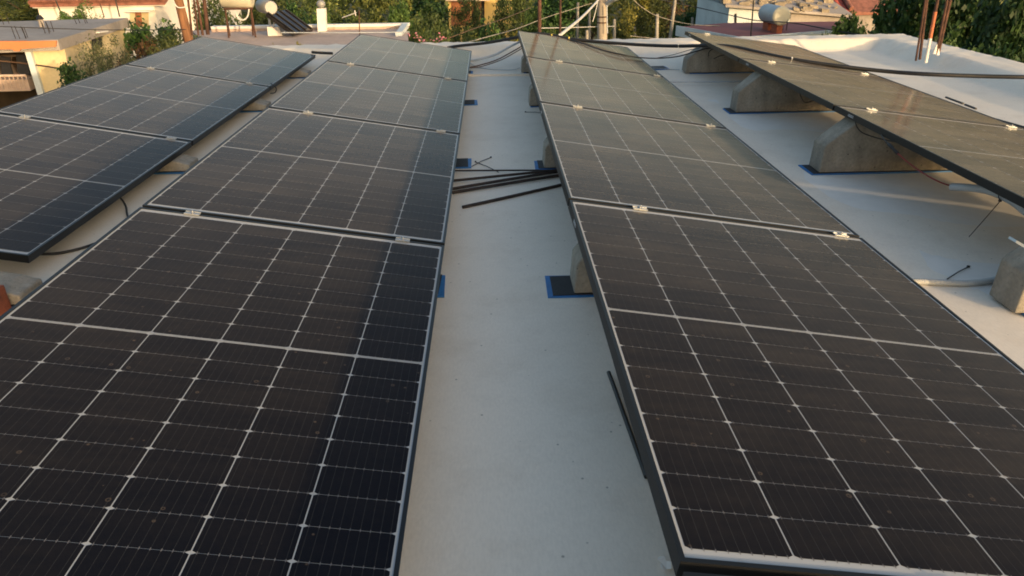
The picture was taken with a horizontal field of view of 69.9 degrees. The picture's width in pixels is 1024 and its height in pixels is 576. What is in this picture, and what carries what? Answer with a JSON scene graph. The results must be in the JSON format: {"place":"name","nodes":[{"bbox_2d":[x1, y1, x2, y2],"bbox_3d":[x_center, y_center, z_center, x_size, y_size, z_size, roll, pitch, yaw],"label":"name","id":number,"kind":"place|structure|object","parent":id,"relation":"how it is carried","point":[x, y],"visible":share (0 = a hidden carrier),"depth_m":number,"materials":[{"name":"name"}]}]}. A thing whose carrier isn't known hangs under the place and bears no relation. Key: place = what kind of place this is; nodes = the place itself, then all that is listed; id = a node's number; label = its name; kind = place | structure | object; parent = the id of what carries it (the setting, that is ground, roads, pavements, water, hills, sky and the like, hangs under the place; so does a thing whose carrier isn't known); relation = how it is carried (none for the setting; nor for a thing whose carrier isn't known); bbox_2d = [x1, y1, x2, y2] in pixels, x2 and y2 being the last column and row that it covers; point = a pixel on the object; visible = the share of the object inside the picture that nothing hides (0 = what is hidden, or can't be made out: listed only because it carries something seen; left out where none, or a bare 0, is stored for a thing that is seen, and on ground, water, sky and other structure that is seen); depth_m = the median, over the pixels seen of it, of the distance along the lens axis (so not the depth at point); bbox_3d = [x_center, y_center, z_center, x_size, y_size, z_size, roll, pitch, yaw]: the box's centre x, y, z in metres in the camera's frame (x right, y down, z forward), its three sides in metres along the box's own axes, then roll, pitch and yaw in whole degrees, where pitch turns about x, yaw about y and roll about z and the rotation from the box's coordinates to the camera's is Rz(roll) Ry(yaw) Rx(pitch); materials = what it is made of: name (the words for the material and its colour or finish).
{"place":"outdoors","nodes":[
{"label":"outdoors","id":0,"kind":"place"},
{"bbox_2d":[0,0,1023,42],"bbox_3d":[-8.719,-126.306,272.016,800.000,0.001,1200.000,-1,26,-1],"label":"ground","id":1,"kind":"structure","parent":0,"point":[594,38],"depth_m":48.56,"materials":[{"name":"plant"}]},
{"bbox_2d":[0,0,38,21],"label":"tree","id":2,"kind":"object","parent":1,"relation":"on","point":[14,14],"visible":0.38,"depth_m":35.57,"materials":[{"name":"green plant"}]},
{"bbox_2d":[0,18,129,108],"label":"unfinished house","id":3,"kind":"structure","parent":1,"relation":"on","point":[39,46],"depth_m":12.15,"materials":[{"name":"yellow concrete"}]},
{"bbox_2d":[0,60,58,67],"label":"clothes line","id":4,"kind":"object","parent":3,"relation":"attached to","point":[27,63],"visible":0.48,"depth_m":11.73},
{"bbox_2d":[0,56,13,73],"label":"garment","id":5,"kind":"object","parent":4,"relation":"hanging from","point":[6,67],"visible":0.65,"depth_m":11.79,"materials":[{"name":"fabric"}]},
{"bbox_2d":[16,54,30,74],"bbox_3d":[-7.929,-3.611,11.857,0.185,0.330,0.050,-6,26,-11],"label":"garment","id":6,"kind":"object","parent":4,"relation":"hanging from","point":[23,68],"visible":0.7,"depth_m":11.84,"materials":[{"name":"fabric"}]},
{"bbox_2d":[54,57,103,87],"bbox_3d":[-5.677,-1.565,10.416,0.825,3.322,0.840,-10,27,-19],"label":"shrub","id":7,"kind":"object","parent":1,"relation":"on","point":[69,74],"visible":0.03,"depth_m":9.71,"materials":[{"name":"green plant"}]},
{"bbox_2d":[56,0,103,19],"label":"shrub","id":8,"kind":"object","parent":1,"relation":"on","point":[62,15],"visible":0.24,"depth_m":15.56,"materials":[{"name":"green plant"}]},
{"bbox_2d":[75,30,135,75],"bbox_3d":[-6.080,-2.235,11.591,0.908,3.510,0.939,-1,26,-1],"label":"shrub","id":9,"kind":"object","parent":1,"relation":"on","point":[104,65],"visible":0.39,"depth_m":10.91,"materials":[{"name":"green plant"}]},
{"bbox_2d":[27,0,240,58],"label":"white house","id":10,"kind":"structure","parent":1,"relation":"on","point":[151,12],"depth_m":22.22,"materials":[{"name":"paint"}]},
{"bbox_2d":[112,35,162,66],"bbox_3d":[-6.025,-2.555,12.458,1.051,3.353,1.120,11,28,23],"label":"shrub","id":11,"kind":"object","parent":1,"relation":"on","point":[142,52],"visible":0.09,"depth_m":11.72,"materials":[{"name":"green plant"}]},
{"bbox_2d":[123,15,180,61],"bbox_3d":[-7.183,-3.845,15.138,1.774,3.366,1.597,-1,26,-1],"label":"shrub","id":12,"kind":"object","parent":1,"relation":"on","point":[133,37],"visible":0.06,"depth_m":14.50,"materials":[{"name":"green plant"}]},
{"bbox_2d":[145,33,180,55],"bbox_3d":[-5.268,-2.414,12.018,0.892,3.424,0.865,-1,26,-1],"label":"shrub","id":13,"kind":"object","parent":1,"relation":"on","point":[170,45],"visible":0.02,"depth_m":11.19,"materials":[{"name":"green plant"}]},
{"bbox_2d":[145,26,201,52],"bbox_3d":[-5.858,-3.018,13.379,1.094,3.352,1.235,-1,26,-1],"label":"shrub","id":14,"kind":"object","parent":1,"relation":"on","point":[159,41],"visible":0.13,"depth_m":12.53,"materials":[{"name":"green plant"}]},
{"bbox_2d":[172,0,192,42],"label":"utility pole","id":15,"kind":"object","parent":1,"relation":"on","point":[180,6],"visible":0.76,"depth_m":12.54,"materials":[{"name":"brown wood"}]},
{"bbox_2d":[191,0,249,29],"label":"tree","id":16,"kind":"object","parent":1,"relation":"on","point":[216,10],"visible":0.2,"depth_m":17.42,"materials":[{"name":"green plant"}]},
{"bbox_2d":[238,0,305,24],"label":"tree","id":17,"kind":"object","parent":1,"relation":"on","point":[258,17],"visible":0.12,"depth_m":22.16,"materials":[{"name":"green plant"}]},
{"bbox_2d":[284,0,314,23],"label":"tree","id":18,"kind":"object","parent":1,"relation":"on","point":[291,7],"visible":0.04,"depth_m":19.38,"materials":[{"name":"green plant"}]},
{"bbox_2d":[192,23,409,45],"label":"flat house","id":19,"kind":"structure","parent":1,"relation":"on","point":[241,33],"depth_m":14.42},
{"bbox_2d":[219,0,255,37],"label":"water tank","id":20,"kind":"object","parent":19,"relation":"on","point":[237,4],"visible":1,"depth_m":13.81,"materials":[{"name":"metal"}]},
{"bbox_2d":[255,0,312,35],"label":"solar water heater","id":21,"kind":"object","parent":19,"relation":"on","point":[286,20],"visible":0.96,"depth_m":14.18,"materials":[{"name":"silver metal"}]},
{"bbox_2d":[316,0,326,31],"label":"chimney","id":22,"kind":"object","parent":19,"relation":"on","point":[321,18],"visible":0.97,"depth_m":14.78,"materials":[{"name":"silver metal"}]},
{"bbox_2d":[300,0,380,23],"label":"tree","id":23,"kind":"object","parent":1,"relation":"on","point":[310,5],"visible":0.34,"depth_m":25.20,"materials":[{"name":"green plant"}]},
{"bbox_2d":[356,0,419,30],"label":"shrub","id":24,"kind":"object","parent":1,"relation":"on","point":[384,5],"visible":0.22,"depth_m":24.74,"materials":[{"name":"green plant"}]},
{"bbox_2d":[387,0,426,41],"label":"tree","id":25,"kind":"object","parent":1,"relation":"on","point":[393,17],"visible":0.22,"depth_m":18.67,"materials":[{"name":"green plant"}]},
{"bbox_2d":[399,0,452,40],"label":"tree","id":26,"kind":"object","parent":1,"relation":"on","point":[440,9],"visible":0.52,"depth_m":28.44,"materials":[{"name":"green plant"}]},
{"bbox_2d":[407,5,449,42],"bbox_3d":[-1.817,-4.614,16.575,1.200,3.332,1.171,-1,26,-1],"label":"shrub","id":27,"kind":"object","parent":1,"relation":"on","point":[434,24],"visible":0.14,"depth_m":15.98,"materials":[{"name":"green plant"}]},
{"bbox_2d":[439,24,478,42],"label":"shrub","id":28,"kind":"object","parent":1,"relation":"on","point":[466,37],"visible":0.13,"depth_m":17.18,"materials":[{"name":"green plant"}]},
{"bbox_2d":[448,0,482,41],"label":"tree","id":29,"kind":"object","parent":1,"relation":"on","point":[466,8],"visible":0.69,"depth_m":24.35,"materials":[{"name":"green plant"}]},
{"bbox_2d":[445,0,511,41],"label":"yellow house","id":30,"kind":"structure","parent":1,"relation":"on","point":[487,7],"depth_m":33.77,"materials":[{"name":"paint"}]},
{"bbox_2d":[478,16,500,41],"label":"shrub","id":31,"kind":"object","parent":1,"relation":"on","point":[484,29],"visible":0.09,"depth_m":16.01,"materials":[{"name":"green plant"}]},
{"bbox_2d":[490,0,530,41],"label":"tree","id":32,"kind":"object","parent":1,"relation":"on","point":[501,14],"visible":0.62,"depth_m":22.27,"materials":[{"name":"green plant"}]},
{"bbox_2d":[0,34,1023,575],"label":"flat roofed house","id":33,"kind":"structure","parent":1,"relation":"on","point":[526,462],"depth_m":2.66,"materials":[{"name":"paint"}]},
{"bbox_2d":[0,285,11,315],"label":"clay brick","id":34,"kind":"object","parent":33,"relation":"on","point":[5,305],"visible":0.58,"depth_m":2.60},
{"bbox_2d":[154,171,184,173],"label":"rubber pad","id":35,"kind":"object","parent":33,"relation":"on","point":[175,172],"visible":0.07,"depth_m":4.14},
{"bbox_2d":[157,154,198,171],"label":"ballast block","id":36,"kind":"structure","parent":35,"relation":"on","point":[182,162],"depth_m":4.14,"materials":[{"name":"concrete"}]},
{"bbox_2d":[0,113,191,262],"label":"solar module","id":37,"kind":"object","parent":36,"relation":"on","point":[59,181],"visible":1,"depth_m":3.64,"materials":[{"name":"black glass"}]},
{"bbox_2d":[437,274,444,297],"bbox_3d":[-0.893,0.006,2.746,1.288,0.008,0.190,-1,26,-1],"label":"rubber pad","id":38,"kind":"object","parent":33,"relation":"on","point":[441,292],"visible":0.07,"depth_m":2.74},
{"bbox_3d":[-0.920,-0.108,2.690,1.169,0.247,0.150,-1,26,-1],"label":"ballast block","id":39,"kind":"object","parent":38,"relation":"on","visible":0},
{"bbox_2d":[0,207,444,575],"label":"solar module","id":40,"kind":"object","parent":39,"relation":"on","point":[191,393],"visible":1,"depth_m":1.75,"materials":[{"name":"black glass"}]},
{"bbox_2d":[455,158,470,168],"bbox_3d":[-0.909,-0.704,4.214,1.353,0.008,0.188,-1,26,-1],"label":"rubber pad","id":41,"kind":"object","parent":33,"relation":"on","point":[462,163],"visible":0.1,"depth_m":4.21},
{"bbox_3d":[-0.968,-0.817,4.157,1.169,0.247,0.150,-1,26,-1],"label":"ballast block","id":42,"kind":"object","parent":41,"relation":"on","visible":0},
{"bbox_2d":[142,107,459,246],"bbox_3d":[-0.848,-0.611,3.569,1.135,0.048,1.730,7,25,-5],"label":"solar module","id":43,"kind":"object","parent":42,"relation":"on","point":[307,169],"visible":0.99,"depth_m":3.31,"materials":[{"name":"black glass"}]},
{"bbox_2d":[464,100,477,105],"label":"rubber pad","id":44,"kind":"object","parent":33,"relation":"on","point":[471,102],"visible":0.11,"depth_m":5.73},
{"bbox_3d":[-1.017,-1.544,5.660,1.169,0.247,0.150,-1,26,-1],"label":"ballast block","id":45,"kind":"object","parent":44,"relation":"on","visible":0},
{"bbox_2d":[268,61,467,133],"bbox_3d":[-0.899,-1.369,5.137,1.135,0.048,1.730,7,25,-5],"label":"solar module","id":46,"kind":"object","parent":45,"relation":"on","point":[350,90],"visible":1,"depth_m":4.96,"materials":[{"name":"black glass"}]},
{"bbox_2d":[452,174,558,193],"bbox_3d":[0.125,-0.581,3.916,0.948,0.020,0.017,-12,28,-22],"label":"steel rod","id":47,"kind":"object","parent":33,"relation":"on","point":[504,184],"visible":0.59,"depth_m":3.84,"materials":[{"name":"metal"}]},
{"bbox_2d":[453,171,557,189],"bbox_3d":[0.092,-0.605,3.965,1.011,0.019,0.016,-13,28,-23],"label":"steel rod","id":48,"kind":"object","parent":33,"relation":"on","point":[502,180],"visible":0.53,"depth_m":3.90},
{"bbox_2d":[454,169,556,181],"bbox_3d":[0.056,-0.622,3.982,0.959,0.021,0.015,-7,27,-13],"label":"steel rod","id":49,"kind":"object","parent":33,"relation":"on","point":[497,176],"visible":0.5,"depth_m":3.95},
{"bbox_2d":[462,184,561,208],"bbox_3d":[0.161,-0.511,3.775,0.953,0.022,0.017,-17,30,-29],"label":"steel rod","id":50,"kind":"object","parent":33,"relation":"on","point":[509,196],"visible":0.6,"depth_m":3.67,"materials":[{"name":"metal"}]},
{"bbox_2d":[534,160,556,168],"bbox_3d":[0.687,-0.714,4.188,1.118,0.008,0.188,-1,26,-1],"label":"rubber pad","id":51,"kind":"object","parent":33,"relation":"on","point":[538,164],"visible":0.07,"depth_m":4.16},
{"bbox_2d":[542,137,555,167],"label":"ballast block","id":52,"kind":"structure","parent":51,"relation":"on","point":[548,160],"depth_m":4.09,"materials":[{"name":"concrete"}]},
{"bbox_2d":[539,102,858,236],"bbox_3d":[0.745,-0.635,3.538,1.135,0.047,1.730,7,25,-5],"label":"solar module","id":53,"kind":"object","parent":52,"relation":"on","point":[649,163],"visible":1,"depth_m":3.28,"materials":[{"name":"black glass"}]},
{"bbox_2d":[545,275,593,297],"bbox_3d":[0.705,-0.020,2.753,1.156,0.008,0.189,-1,26,-1],"label":"rubber pad","id":54,"kind":"object","parent":33,"relation":"on","point":[559,286],"visible":0.14,"depth_m":2.72,"materials":[{"name":"rubber"}]},
{"bbox_2d":[570,243,592,292],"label":"ballast block","id":55,"kind":"structure","parent":54,"relation":"on","point":[580,281],"depth_m":2.66,"materials":[{"name":"concrete"}]},
{"bbox_2d":[568,200,1023,575],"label":"solar module","id":56,"kind":"object","parent":55,"relation":"on","point":[803,403],"visible":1,"depth_m":1.64,"materials":[{"name":"black glass"}]},
{"bbox_2d":[524,66,668,72],"bbox_3d":[0.807,-2.093,7.027,1.405,0.008,0.189,-3,26,-5],"label":"rubber pad","id":57,"kind":"object","parent":33,"relation":"on","point":[658,67],"visible":0.15,"depth_m":7.07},
{"bbox_2d":[521,55,527,71],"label":"ballast block","id":58,"kind":"structure","parent":57,"relation":"on","point":[523,66],"depth_m":6.91,"materials":[{"name":"concrete"}]},
{"bbox_2d":[517,31,662,76],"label":"solar module","id":59,"kind":"object","parent":58,"relation":"on","point":[543,46],"visible":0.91,"depth_m":6.51,"materials":[{"name":"black glass"}]},
{"bbox_2d":[607,371,646,478],"bbox_3d":[0.306,0.354,1.974,0.014,0.018,0.461,-3,26,-4],"label":"black pipe","id":60,"kind":"object","parent":33,"relation":"on","point":[625,418],"visible":0.93,"depth_m":1.96,"materials":[{"name":"plastic"}]},
{"bbox_2d":[690,72,752,73],"bbox_3d":[2.279,-2.040,6.873,1.257,0.008,0.190,-1,26,-1],"label":"rubber pad","id":61,"kind":"object","parent":33,"relation":"on","point":[720,72],"visible":0.2,"depth_m":6.79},
{"bbox_2d":[682,43,754,72],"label":"ballast block","id":62,"kind":"structure","parent":61,"relation":"on","point":[701,61],"depth_m":6.76,"materials":[{"name":"concrete"}]},
{"bbox_2d":[684,31,874,74],"bbox_3d":[2.300,-2.106,6.525,1.135,0.047,1.730,6,25,-5],"label":"solar module","id":63,"kind":"object","parent":62,"relation":"on","point":[715,41],"visible":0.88,"depth_m":6.51,"materials":[{"name":"black glass"}]},
{"bbox_2d":[447,32,1023,78],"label":"black conduit","id":64,"kind":"object","parent":33,"relation":"on","point":[935,74],"visible":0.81,"depth_m":6.03,"materials":[{"name":"plastic"}]},
{"bbox_2d":[560,37,711,58],"bbox_3d":[1.766,-1.970,6.375,3.985,0.210,0.514,20,33,37],"label":"black cable","id":65,"kind":"object","parent":64,"relation":"attached to","point":[635,56],"visible":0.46,"depth_m":6.75,"materials":[{"name":"plastic"}]},
{"bbox_2d":[723,108,834,113],"bbox_3d":[2.278,-1.343,5.498,1.350,0.008,0.188,-1,26,-1],"label":"rubber pad","id":66,"kind":"object","parent":33,"relation":"on","point":[729,110],"visible":0.32,"depth_m":5.42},
{"bbox_2d":[730,71,830,111],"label":"ballast block","id":67,"kind":"structure","parent":66,"relation":"on","point":[755,91],"depth_m":5.38,"materials":[{"name":"concrete"}]},
{"bbox_2d":[739,58,1020,127],"bbox_3d":[2.351,-1.348,4.958,1.135,0.047,1.730,6,25,-5],"label":"solar module","id":68,"kind":"object","parent":67,"relation":"on","point":[829,88],"visible":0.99,"depth_m":4.78,"materials":[{"name":"black glass"}]},
{"bbox_2d":[798,165,951,174],"bbox_3d":[2.321,-0.682,4.131,1.351,0.008,0.189,-1,26,-1],"label":"rubber pad","id":69,"kind":"object","parent":33,"relation":"on","point":[809,169],"visible":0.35,"depth_m":4.05,"materials":[{"name":"rubber"}]},
{"bbox_2d":[809,117,947,171],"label":"ballast block","id":70,"kind":"structure","parent":69,"relation":"on","point":[844,144],"depth_m":4.02,"materials":[{"name":"concrete"}]},
{"bbox_2d":[834,105,1023,207],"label":"solar module","id":71,"kind":"object","parent":70,"relation":"on","point":[989,157],"visible":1,"depth_m":3.52,"materials":[{"name":"black glass"}]},
{"bbox_2d":[949,183,1023,214],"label":"corrugated hose","id":72,"kind":"object","parent":71,"relation":"hanging from","point":[965,187],"visible":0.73,"depth_m":3.07,"materials":[{"name":"plastic"}]},
{"bbox_2d":[923,0,938,62],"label":"painted pipe","id":73,"kind":"object","parent":33,"relation":"on","point":[931,32],"visible":1,"depth_m":6.51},
{"bbox_2d":[912,276,994,286],"bbox_3d":[1.732,-0.033,2.791,0.483,0.028,0.088,-6,26,-11],"label":"corrugated hose","id":74,"kind":"object","parent":33,"relation":"on","point":[962,283],"visible":0.62,"depth_m":2.76,"materials":[{"name":"plastic"}]},
{"bbox_2d":[0,0,1023,25],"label":"woodland","id":75,"kind":"object","parent":1,"relation":"on","point":[610,10],"visible":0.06,"depth_m":41.79,"materials":[{"name":"green plant"}]},
{"bbox_2d":[11,8,1023,41],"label":"undergrowth","id":76,"kind":"object","parent":1,"relation":"on","point":[618,22],"visible":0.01,"depth_m":36.29,"materials":[{"name":"green plant"}]},
{"bbox_2d":[521,0,555,33],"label":"tree","id":77,"kind":"object","parent":1,"relation":"on","point":[531,18],"visible":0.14,"depth_m":16.91,"materials":[{"name":"green plant"}]},
{"bbox_2d":[532,0,596,37],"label":"tree","id":78,"kind":"object","parent":1,"relation":"on","point":[550,8],"visible":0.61,"depth_m":26.00,"materials":[{"name":"green plant"}]},
{"bbox_2d":[575,0,616,39],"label":"tree","id":79,"kind":"object","parent":1,"relation":"on","point":[594,30],"visible":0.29,"depth_m":28.35,"materials":[{"name":"green plant"}]},
{"bbox_2d":[597,0,616,39],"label":"utility pole","id":80,"kind":"object","parent":1,"relation":"on","point":[602,20],"visible":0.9,"depth_m":15.06,"materials":[{"name":"concrete"}]},
{"bbox_2d":[607,0,662,39],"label":"tree","id":81,"kind":"object","parent":1,"relation":"on","point":[630,19],"visible":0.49,"depth_m":19.71,"materials":[{"name":"green plant"}]},
{"bbox_2d":[607,0,670,38],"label":"tree","id":82,"kind":"object","parent":1,"relation":"on","point":[647,16],"visible":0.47,"depth_m":19.95,"materials":[{"name":"green plant"}]},
{"bbox_2d":[669,8,696,37],"bbox_3d":[6.235,-8.742,25.956,1.516,2.346,1.303,22,34,39],"label":"shrub","id":83,"kind":"object","parent":1,"relation":"on","point":[687,17],"visible":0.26,"depth_m":25.62,"materials":[{"name":"green plant"}]},
{"bbox_2d":[675,21,843,37],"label":"red roofed house","id":84,"kind":"structure","parent":1,"relation":"on","point":[733,29],"depth_m":17.19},
{"bbox_2d":[758,4,790,33],"bbox_3d":[5.949,-6.156,16.672,0.423,0.573,1.095,-1,26,-1],"label":"water tank","id":85,"kind":"object","parent":84,"relation":"on","point":[769,12],"visible":0.94,"depth_m":16.33,"materials":[{"name":"metal"}]},
{"bbox_2d":[695,0,852,24],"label":"stone roofed shed","id":86,"kind":"structure","parent":1,"relation":"on","point":[816,10],"depth_m":21.00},
{"bbox_2d":[831,4,869,34],"bbox_3d":[6.699,-3.977,14.938,1.134,3.361,1.097,13,29,27],"label":"tree","id":87,"kind":"object","parent":1,"relation":"on","point":[850,25],"visible":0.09,"depth_m":14.40,"materials":[{"name":"green plant"}]},
{"bbox_2d":[846,0,897,33],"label":"tiled house","id":88,"kind":"structure","parent":1,"relation":"on","point":[863,8],"depth_m":29.90,"materials":[{"name":"ceramic"}]},
{"bbox_2d":[867,0,935,39],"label":"tree","id":89,"kind":"object","parent":1,"relation":"on","point":[902,19],"visible":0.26,"depth_m":15.05,"materials":[{"name":"green plant"}]},
{"bbox_2d":[920,0,999,47],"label":"tree","id":90,"kind":"object","parent":1,"relation":"on","point":[961,14],"visible":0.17,"depth_m":13.52,"materials":[{"name":"green plant"}]},
{"bbox_2d":[942,24,979,52],"bbox_3d":[6.648,-2.357,11.527,0.759,3.425,0.775,-23,34,-38],"label":"tree","id":91,"kind":"object","parent":1,"relation":"on","point":[951,40],"visible":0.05,"depth_m":10.81,"materials":[{"name":"green plant"}]},
{"bbox_2d":[955,0,1023,62],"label":"tree","id":92,"kind":"object","parent":1,"relation":"on","point":[1003,23],"visible":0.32,"depth_m":11.75,"materials":[{"name":"green plant"}]},
{"bbox_2d":[988,39,1020,61],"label":"shrub","id":93,"kind":"object","parent":1,"relation":"on","point":[1008,53],"depth_m":10.72,"materials":[{"name":"green plant"}]},
{"bbox_2d":[662,0,861,34],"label":"overhead wire","id":94,"kind":"object","parent":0,"point":[766,21],"visible":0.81,"depth_m":15.70,"materials":[{"name":"black plastic"}]},
{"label":"rubber pad","id":95,"kind":"object","parent":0,"visible":0},
{"bbox_2d":[528,84,537,105],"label":"ballast block","id":96,"kind":"structure","parent":95,"relation":"on","point":[532,100],"depth_m":5.58,"materials":[{"name":"concrete"}]},
{"bbox_2d":[525,57,725,127],"bbox_3d":[0.694,-1.393,5.105,1.135,0.047,1.730,7,25,-5],"label":"solar module","id":97,"kind":"object","parent":96,"relation":"on","point":[559,82],"visible":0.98,"depth_m":4.93,"materials":[{"name":"black glass"}]},
{"bbox_3d":[-1.058,-2.153,6.920,1.169,0.247,0.150,-1,26,-1],"label":"ballast block","id":98,"kind":"object","parent":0,"visible":0},
{"bbox_2d":[327,34,471,80],"bbox_3d":[-0.951,-2.118,6.704,1.135,0.032,1.722,7,25,-5],"label":"solar module","id":99,"kind":"object","parent":98,"relation":"on","point":[403,56],"visible":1,"depth_m":6.57,"materials":[{"name":"black glass"}]},
{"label":"rubber pad","id":100,"kind":"object","parent":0,"visible":0},
{"bbox_2d":[989,246,1023,312],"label":"ballast block","id":101,"kind":"structure","parent":100,"relation":"on","point":[1007,290],"depth_m":2.57,"materials":[{"name":"concrete"}]},
{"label":"rubber pad","id":102,"kind":"object","parent":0,"visible":0},
{"bbox_2d":[0,272,42,304],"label":"ballast block","id":103,"kind":"structure","parent":102,"relation":"on","point":[18,287],"depth_m":2.70,"materials":[{"name":"concrete"}]},
{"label":"rubber pad","id":104,"kind":"object","parent":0,"visible":0},
{"bbox_2d":[242,99,270,110],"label":"ballast block","id":105,"kind":"structure","parent":104,"relation":"on","point":[259,104],"depth_m":5.57,"materials":[{"name":"concrete"}]},
{"bbox_2d":[0,64,269,145],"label":"solar module","id":106,"kind":"object","parent":105,"relation":"on","point":[152,101],"visible":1,"depth_m":4.93,"materials":[{"name":"black glass"}]},
{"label":"rubber pad","id":107,"kind":"object","parent":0,"visible":0},
{"bbox_2d":[290,68,310,76],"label":"ballast block","id":108,"kind":"structure","parent":107,"relation":"on","point":[302,72],"depth_m":6.86,"materials":[{"name":"concrete"}]},
{"bbox_2d":[126,37,314,89],"bbox_3d":[-2.550,-2.075,6.678,1.135,0.032,1.722,8,25,-6],"label":"solar module","id":109,"kind":"object","parent":108,"relation":"on","point":[231,60],"visible":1,"depth_m":6.54,"materials":[{"name":"black glass"}]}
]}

